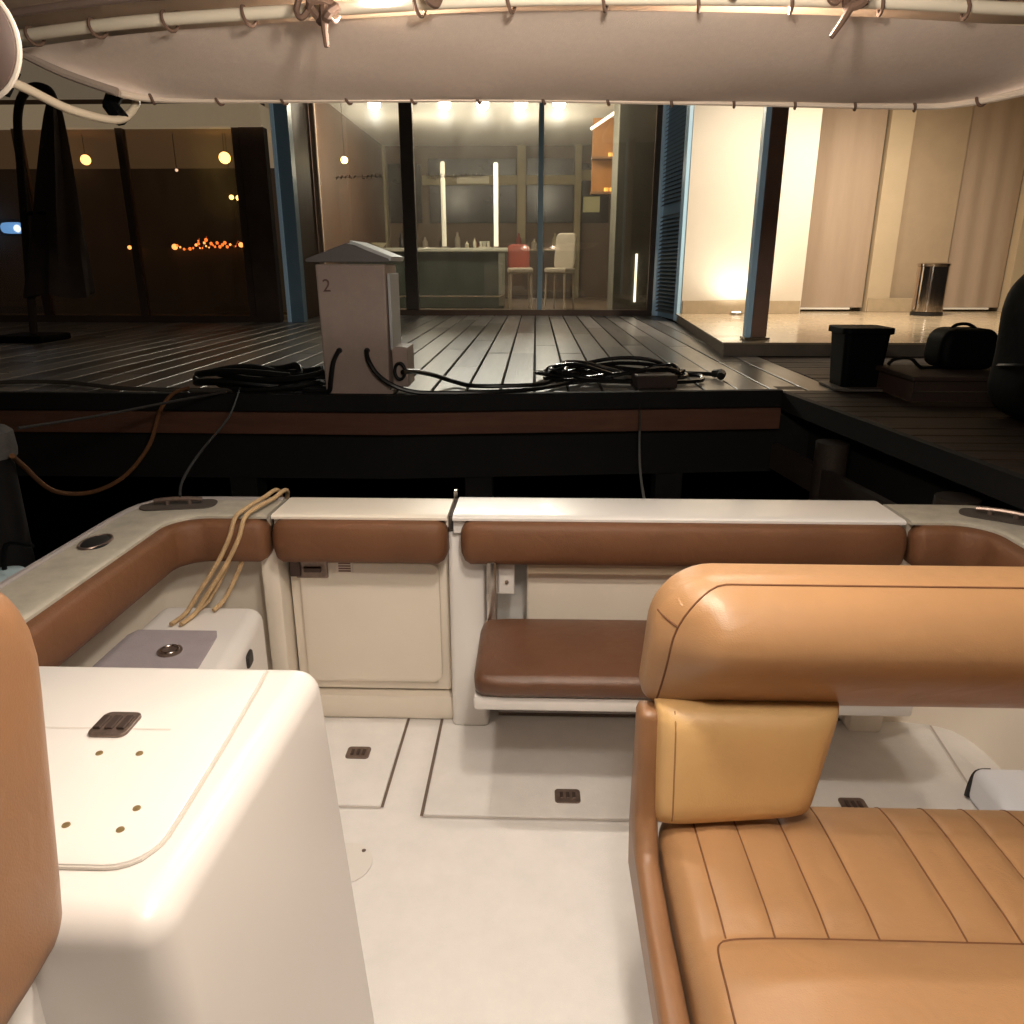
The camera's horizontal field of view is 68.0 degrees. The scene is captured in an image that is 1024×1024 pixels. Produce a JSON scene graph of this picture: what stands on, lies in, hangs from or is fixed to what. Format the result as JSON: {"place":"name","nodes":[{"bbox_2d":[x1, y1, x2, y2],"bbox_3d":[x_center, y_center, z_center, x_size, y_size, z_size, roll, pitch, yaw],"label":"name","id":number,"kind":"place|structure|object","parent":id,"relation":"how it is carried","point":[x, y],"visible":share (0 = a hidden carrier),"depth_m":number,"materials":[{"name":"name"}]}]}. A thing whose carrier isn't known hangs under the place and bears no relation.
{"place":"outdoors","nodes":[
{"label":"outdoors","id":0,"kind":"place"},
{"bbox_2d":[18,316,808,560],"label":"water","id":1,"kind":"structure","parent":0,"point":[55,521],"depth_m":6.77,"materials":[{"name":"black liquid"}]},
{"bbox_2d":[0,424,34,567],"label":"mooring pile","id":2,"kind":"object","parent":1,"relation":"in","point":[13,523],"visible":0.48,"depth_m":3.71,"materials":[{"name":"grey wood"}]},
{"bbox_2d":[17,391,227,429],"bbox_3d":[-2.192,-0.615,4.434,0.061,0.084,1.622,5,19,15],"label":"dark mooring line","id":3,"kind":"object","parent":2,"relation":"attached to","point":[103,414],"visible":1,"depth_m":4.29,"materials":[{"name":"grey fabric"}]},
{"bbox_2d":[0,0,1023,1023],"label":"motorboat","id":4,"kind":"object","parent":1,"relation":"on","point":[471,666],"visible":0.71,"depth_m":2.35,"materials":[{"name":"white gelcoat fiberglass"},{"name":"brown vinyl"},{"name":"stainless steel"}]},
{"bbox_2d":[0,0,22,98],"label":"round speaker","id":5,"kind":"object","parent":4,"relation":"attached to","point":[11,54],"visible":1,"depth_m":0.89},
{"bbox_2d":[0,540,34,581],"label":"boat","id":6,"kind":"object","parent":4,"relation":"hanging from","point":[6,571],"visible":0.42,"depth_m":2.16,"materials":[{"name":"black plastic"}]},
{"bbox_2d":[0,592,61,1023],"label":"helm seat","id":7,"kind":"object","parent":4,"relation":"on","point":[30,908],"visible":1,"depth_m":0.71,"materials":[{"name":"leather"}]},
{"bbox_2d":[93,608,267,669],"bbox_3d":[-0.942,0.665,2.131,0.432,0.513,0.885,1,18,2],"label":"locker","id":8,"kind":"object","parent":4,"relation":"on","point":[220,638],"visible":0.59,"depth_m":2.23,"materials":[{"name":"white plastic"}]},
{"bbox_2d":[35,666,373,1023],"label":"storage console","id":9,"kind":"object","parent":4,"relation":"on","point":[204,874],"visible":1,"depth_m":1.06,"materials":[{"name":"beige plastic"}]},
{"bbox_2d":[178,387,239,496],"bbox_3d":[-1.453,-0.463,3.817,0.042,0.111,2.878,-5,19,-15],"label":"bow line","id":10,"kind":"object","parent":4,"relation":"attached to","point":[195,459],"visible":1,"depth_m":2.99,"materials":[{"name":"black fabric"}]},
{"bbox_2d":[169,488,289,625],"bbox_3d":[-0.876,0.217,2.527,0.169,0.528,0.574,6,19,19],"label":"tan mooring rope","id":11,"kind":"object","parent":4,"relation":"on","point":[209,594],"visible":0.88,"depth_m":2.38,"materials":[{"name":"beige fabric"}]},
{"bbox_2d":[293,0,339,47],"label":"lashing cord","id":12,"kind":"object","parent":4,"relation":"attached to","point":[325,12],"visible":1,"depth_m":1.71,"materials":[{"name":"beige fabric"}]},
{"bbox_2d":[289,554,451,688],"bbox_3d":[-0.487,0.335,2.625,0.549,0.630,0.085,1,18,2],"label":"transom door","id":13,"kind":"structure","parent":4,"relation":"in","point":[358,625],"depth_m":2.62,"materials":[{"name":"beige plastic"}]},
{"bbox_2d":[424,0,442,8],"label":"lashing cord","id":14,"kind":"object","parent":4,"relation":"attached to","point":[434,4],"visible":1,"depth_m":1.67,"materials":[{"name":"beige fabric"}]},
{"bbox_2d":[5,0,1023,125],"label":"canvas awning","id":15,"kind":"object","parent":4,"relation":"attached to","point":[672,58],"visible":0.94,"depth_m":1.95,"materials":[{"name":"beige fabric"}]},
{"bbox_2d":[628,563,1023,1023],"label":"bench seat","id":16,"kind":"object","parent":4,"relation":"on","point":[764,892],"visible":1,"depth_m":1.27,"materials":[{"name":"brown leather"}]},
{"bbox_2d":[827,0,868,38],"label":"lashing cord","id":17,"kind":"object","parent":4,"relation":"attached to","point":[849,7],"visible":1,"depth_m":1.67,"materials":[{"name":"beige fabric"}]},
{"bbox_2d":[964,768,1023,810],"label":"white cooler","id":18,"kind":"object","parent":4,"relation":"on","point":[991,789],"visible":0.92,"depth_m":2.20,"materials":[{"name":"white plastic"}]},
{"bbox_2d":[0,315,835,393],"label":"quay deck","id":19,"kind":"structure","parent":0,"point":[158,354],"depth_m":7.89,"materials":[{"name":"grey wood"}]},
{"bbox_2d":[0,82,94,342],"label":"closed umbrella","id":20,"kind":"object","parent":19,"relation":"on","point":[56,259],"visible":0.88,"depth_m":8.43,"materials":[{"name":"black fabric"}]},
{"bbox_2d":[0,59,286,322],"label":"dark glazed front","id":21,"kind":"object","parent":19,"relation":"on","point":[179,208],"visible":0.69,"depth_m":11.50,"materials":[{"name":"brown glass"}]},
{"bbox_2d":[0,380,292,391],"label":"dock line","id":22,"kind":"object","parent":19,"relation":"on","point":[152,389],"visible":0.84,"depth_m":5.41,"materials":[{"name":"brown"}]},
{"bbox_2d":[192,362,325,392],"bbox_3d":[-1.782,-0.968,5.444,1.049,0.207,0.420,1,18,2],"label":"hose coil","id":23,"kind":"object","parent":19,"relation":"on","point":[251,378],"visible":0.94,"depth_m":5.29,"materials":[{"name":"black rubber"}]},
{"bbox_2d":[269,103,307,321],"bbox_3d":[-3.383,-4.908,11.376,0.255,3.995,0.220,1,18,2],"label":"corner post","id":24,"kind":"object","parent":19,"relation":"on","point":[286,182],"visible":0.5,"depth_m":11.41,"materials":[{"name":"blue metal"}]},
{"bbox_2d":[306,240,414,393],"bbox_3d":[-1.024,-1.355,5.290,0.630,1.002,0.505,1,18,2],"label":"power pedestal","id":25,"kind":"object","parent":19,"relation":"on","point":[359,308],"visible":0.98,"depth_m":5.12,"materials":[{"name":"paint"}]},
{"bbox_2d":[303,350,339,393],"bbox_3d":[-1.308,-0.953,5.176,0.288,0.306,0.085,3,18,8],"label":"power cable","id":26,"kind":"object","parent":25,"relation":"attached to","point":[331,372],"visible":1,"depth_m":5.15,"materials":[{"name":"black plastic"}]},
{"bbox_2d":[0,389,782,498],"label":"quay edge","id":27,"kind":"object","parent":19,"relation":"attached to","point":[369,414],"visible":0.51,"depth_m":5.25,"materials":[{"name":"brown wood"}]},
{"bbox_2d":[9,386,189,495],"bbox_3d":[-2.404,-0.364,4.527,0.192,0.501,1.821,1,18,3],"label":"orange rope","id":28,"kind":"object","parent":27,"relation":"hanging from","point":[27,469],"visible":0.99,"depth_m":4.64,"materials":[{"name":"orange fabric"}]},
{"bbox_2d":[638,387,645,498],"bbox_3d":[0.701,-0.349,4.084,0.023,0.253,2.804,3,18,8],"label":"stern line","id":29,"kind":"object","parent":27,"relation":"attached to","point":[640,469],"visible":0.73,"depth_m":4.41,"materials":[{"name":"grey fabric"}]},
{"bbox_2d":[364,350,613,394],"bbox_3d":[-0.059,-1.012,5.355,1.899,0.304,0.332,-7,19,-20],"label":"power cable","id":30,"kind":"object","parent":19,"relation":"on","point":[412,391],"visible":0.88,"depth_m":5.17,"materials":[{"name":"black plastic"}]},
{"bbox_2d":[401,369,710,387],"bbox_3d":[0.354,-1.081,5.785,2.521,0.172,0.459,-6,19,-19],"label":"power cable","id":31,"kind":"object","parent":19,"relation":"on","point":[461,383],"visible":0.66,"depth_m":5.49,"materials":[{"name":"black plastic"}]},
{"bbox_2d":[533,356,704,383],"bbox_3d":[0.821,-1.096,5.850,1.314,0.152,0.672,1,18,2],"label":"cable coil","id":32,"kind":"object","parent":19,"relation":"on","point":[605,372],"visible":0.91,"depth_m":5.75,"materials":[{"name":"black rubber"}]},
{"bbox_2d":[265,24,1023,320],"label":"waterfront building","id":33,"kind":"structure","parent":19,"relation":"on","point":[876,206],"depth_m":12.28,"materials":[{"name":"white"}]},
{"bbox_2d":[340,103,347,163],"bbox_3d":[-3.009,-6.795,13.454,0.120,1.130,0.120,1,18,2],"label":"globe lamp","id":34,"kind":"object","parent":33,"relation":"hanging from","point":[344,160],"visible":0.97,"depth_m":13.56,"materials":[{"name":"white glass"}]},
{"bbox_2d":[368,103,379,110],"bbox_3d":[-2.395,-7.117,13.142,0.220,0.315,0.220,1,18,2],"label":"ceiling lamp","id":35,"kind":"object","parent":33,"relation":"hanging from","point":[374,106],"visible":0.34,"depth_m":13.10,"materials":[{"name":"white"}]},
{"bbox_2d":[346,248,507,307],"bbox_3d":[-1.691,-4.664,15.136,3.240,1.133,0.802,1,18,2],"label":"bar counter","id":36,"kind":"object","parent":33,"relation":"on","point":[461,277],"visible":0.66,"depth_m":14.84,"materials":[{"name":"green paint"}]},
{"bbox_2d":[371,243,385,247],"bbox_3d":[-2.630,-5.267,14.991,0.320,0.098,0.320,1,18,2],"label":"fruit bowl","id":37,"kind":"object","parent":36,"relation":"on","point":[380,245],"visible":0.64,"depth_m":14.90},
{"bbox_2d":[440,161,448,247],"bbox_3d":[-1.331,-5.951,14.728,0.180,1.563,0.180,1,18,2],"label":"tube lamp","id":38,"kind":"object","parent":36,"relation":"on","point":[443,205],"visible":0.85,"depth_m":14.70,"materials":[{"name":"white glass"}]},
{"bbox_2d":[473,238,476,247],"bbox_3d":[-0.732,-5.277,14.876,0.074,0.188,0.074,1,18,2],"label":"bottle","id":39,"kind":"object","parent":36,"relation":"on","point":[474,244],"visible":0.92,"depth_m":14.86,"materials":[{"name":"beige glass"}]},
{"bbox_2d":[478,241,490,247],"bbox_3d":[-0.532,-5.245,14.880,0.240,0.123,0.260,1,18,2],"label":"crate of glasses","id":40,"kind":"object","parent":36,"relation":"on","point":[482,244],"visible":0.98,"depth_m":14.80,"materials":[{"name":"beige"}]},
{"bbox_2d":[492,162,500,247],"bbox_3d":[-0.311,-5.932,14.703,0.180,1.543,0.180,1,18,2],"label":"tube lamp","id":41,"kind":"object","parent":36,"relation":"on","point":[495,174],"visible":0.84,"depth_m":14.65,"materials":[{"name":"white glass"}]},
{"bbox_2d":[438,102,450,110],"bbox_3d":[-1.166,-7.106,13.107,0.220,0.315,0.220,1,18,2],"label":"ceiling lamp","id":42,"kind":"object","parent":33,"relation":"hanging from","point":[444,106],"visible":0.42,"depth_m":13.07,"materials":[{"name":"white"}]},
{"bbox_2d":[476,102,488,110],"bbox_3d":[-0.506,-7.099,13.088,0.220,0.315,0.220,1,18,2],"label":"ceiling lamp","id":43,"kind":"object","parent":33,"relation":"hanging from","point":[483,106],"visible":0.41,"depth_m":13.06,"materials":[{"name":"white glass"}]},
{"bbox_2d":[399,232,570,297],"bbox_3d":[-0.741,-6.345,19.526,4.600,1.611,0.460,1,18,2],"label":"back shelf","id":44,"kind":"object","parent":33,"relation":"on","point":[519,285],"visible":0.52,"depth_m":19.39,"materials":[{"name":"paint"}]},
{"bbox_2d":[507,244,532,309],"bbox_3d":[0.151,-4.558,14.702,0.460,1.201,0.518,-2,18,-6],"label":"bar chair","id":45,"kind":"object","parent":33,"relation":"on","point":[518,258],"visible":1,"depth_m":14.71,"materials":[{"name":"red"}]},
{"bbox_2d":[515,102,526,109],"bbox_3d":[0.154,-7.093,13.070,0.220,0.315,0.220,1,18,2],"label":"ceiling lamp","id":46,"kind":"object","parent":33,"relation":"hanging from","point":[520,106],"visible":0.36,"depth_m":13.04,"materials":[{"name":"white"}]},
{"bbox_2d":[553,103,565,109],"bbox_3d":[0.814,-7.087,13.051,0.220,0.315,0.220,1,18,2],"label":"ceiling lamp","id":47,"kind":"object","parent":33,"relation":"hanging from","point":[559,106],"visible":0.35,"depth_m":13.02,"materials":[{"name":"white glass"}]},
{"bbox_2d":[544,233,576,309],"bbox_3d":[0.933,-4.599,14.507,0.462,1.401,0.528,10,21,28],"label":"bar chair","id":48,"kind":"object","parent":33,"relation":"on","point":[565,255],"visible":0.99,"depth_m":14.48,"materials":[{"name":"beige fabric"}]},
{"bbox_2d":[590,112,613,194],"bbox_3d":[1.817,-6.931,14.588,0.639,1.507,0.475,1,18,2],"label":"lit shelf","id":49,"kind":"object","parent":33,"relation":"attached to","point":[602,155],"visible":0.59,"depth_m":14.74,"materials":[{"name":"brown wood"}]},
{"bbox_2d":[631,372,677,388],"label":"cable junction box","id":50,"kind":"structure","parent":19,"relation":"on","point":[658,380],"depth_m":5.46,"materials":[{"name":"black plastic"}]},
{"bbox_2d":[711,369,725,379],"bbox_3d":[1.624,-1.080,5.936,0.090,0.078,0.181,-2,18,-6],"label":"cable plug","id":51,"kind":"object","parent":19,"relation":"on","point":[719,374],"visible":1,"depth_m":5.89,"materials":[{"name":"black"}]},
{"bbox_2d":[675,310,1000,356],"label":"terrace","id":52,"kind":"structure","parent":19,"relation":"on","point":[805,333],"depth_m":9.22,"materials":[{"name":"tile"}]},
{"bbox_2d":[729,311,742,314],"bbox_3d":[3.438,-3.051,11.630,0.200,0.046,0.200,1,18,2],"label":"floor uplight","id":53,"kind":"object","parent":52,"relation":"on","point":[735,313],"visible":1,"depth_m":11.57,"materials":[{"name":"silver metal"}]},
{"bbox_2d":[740,107,788,339],"bbox_3d":[2.481,-3.476,7.209,0.250,3.584,0.200,1,18,2],"label":"terrace post","id":54,"kind":"object","parent":52,"relation":"on","point":[768,185],"visible":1,"depth_m":7.36,"materials":[{"name":"black metal"}]},
{"bbox_2d":[909,263,951,315],"bbox_3d":[6.253,-3.332,11.345,0.456,0.753,0.456,1,18,2],"label":"steel bin","id":55,"kind":"object","parent":52,"relation":"on","point":[930,287],"visible":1,"depth_m":11.20,"materials":[{"name":"silver metal"}]},
{"bbox_2d":[0,317,898,478],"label":"quay base","id":56,"kind":"object","parent":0,"point":[114,454],"visible":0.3,"depth_m":5.43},
{"bbox_2d":[758,356,1023,474],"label":"pier deck","id":57,"kind":"structure","parent":0,"point":[990,432],"depth_m":4.49,"materials":[{"name":"brown wood"}]},
{"bbox_2d":[818,325,894,391],"bbox_3d":[2.506,-1.121,5.490,0.400,0.432,0.440,1,18,2],"label":"black planter","id":58,"kind":"object","parent":57,"relation":"on","point":[858,354],"visible":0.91,"depth_m":5.38,"materials":[{"name":"plastic"}]},
{"bbox_2d":[769,392,1023,509],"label":"pier fender boards","id":59,"kind":"object","parent":57,"relation":"attached to","point":[821,475],"visible":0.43,"depth_m":4.30,"materials":[{"name":"brown wood"}]},
{"bbox_2d":[875,364,990,401],"bbox_3d":[3.040,-0.881,5.168,0.930,0.169,0.650,1,18,2],"label":"wooden crate","id":60,"kind":"object","parent":57,"relation":"on","point":[910,382],"visible":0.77,"depth_m":4.90,"materials":[{"name":"brown wood"}]},
{"bbox_2d":[887,356,939,368],"bbox_3d":[2.779,-1.024,5.208,0.349,0.097,0.146,4,18,11],"label":"bag strap","id":61,"kind":"object","parent":60,"relation":"on","point":[915,362],"visible":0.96,"depth_m":5.21,"materials":[{"name":"black fabric"}]},
{"bbox_2d":[924,322,997,368],"bbox_3d":[3.089,-1.147,5.212,0.395,0.306,0.296,1,18,2],"label":"black bag","id":62,"kind":"object","parent":60,"relation":"on","point":[954,346],"visible":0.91,"depth_m":5.09,"materials":[{"name":"fabric"}]},
{"bbox_2d":[987,275,1023,420],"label":"covered outboard","id":63,"kind":"object","parent":57,"relation":"on","point":[1005,386],"visible":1,"depth_m":4.22,"materials":[{"name":"fabric"}]},
{"bbox_2d":[806,422,1023,511],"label":"pier base","id":64,"kind":"object","parent":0,"point":[893,479],"depth_m":4.47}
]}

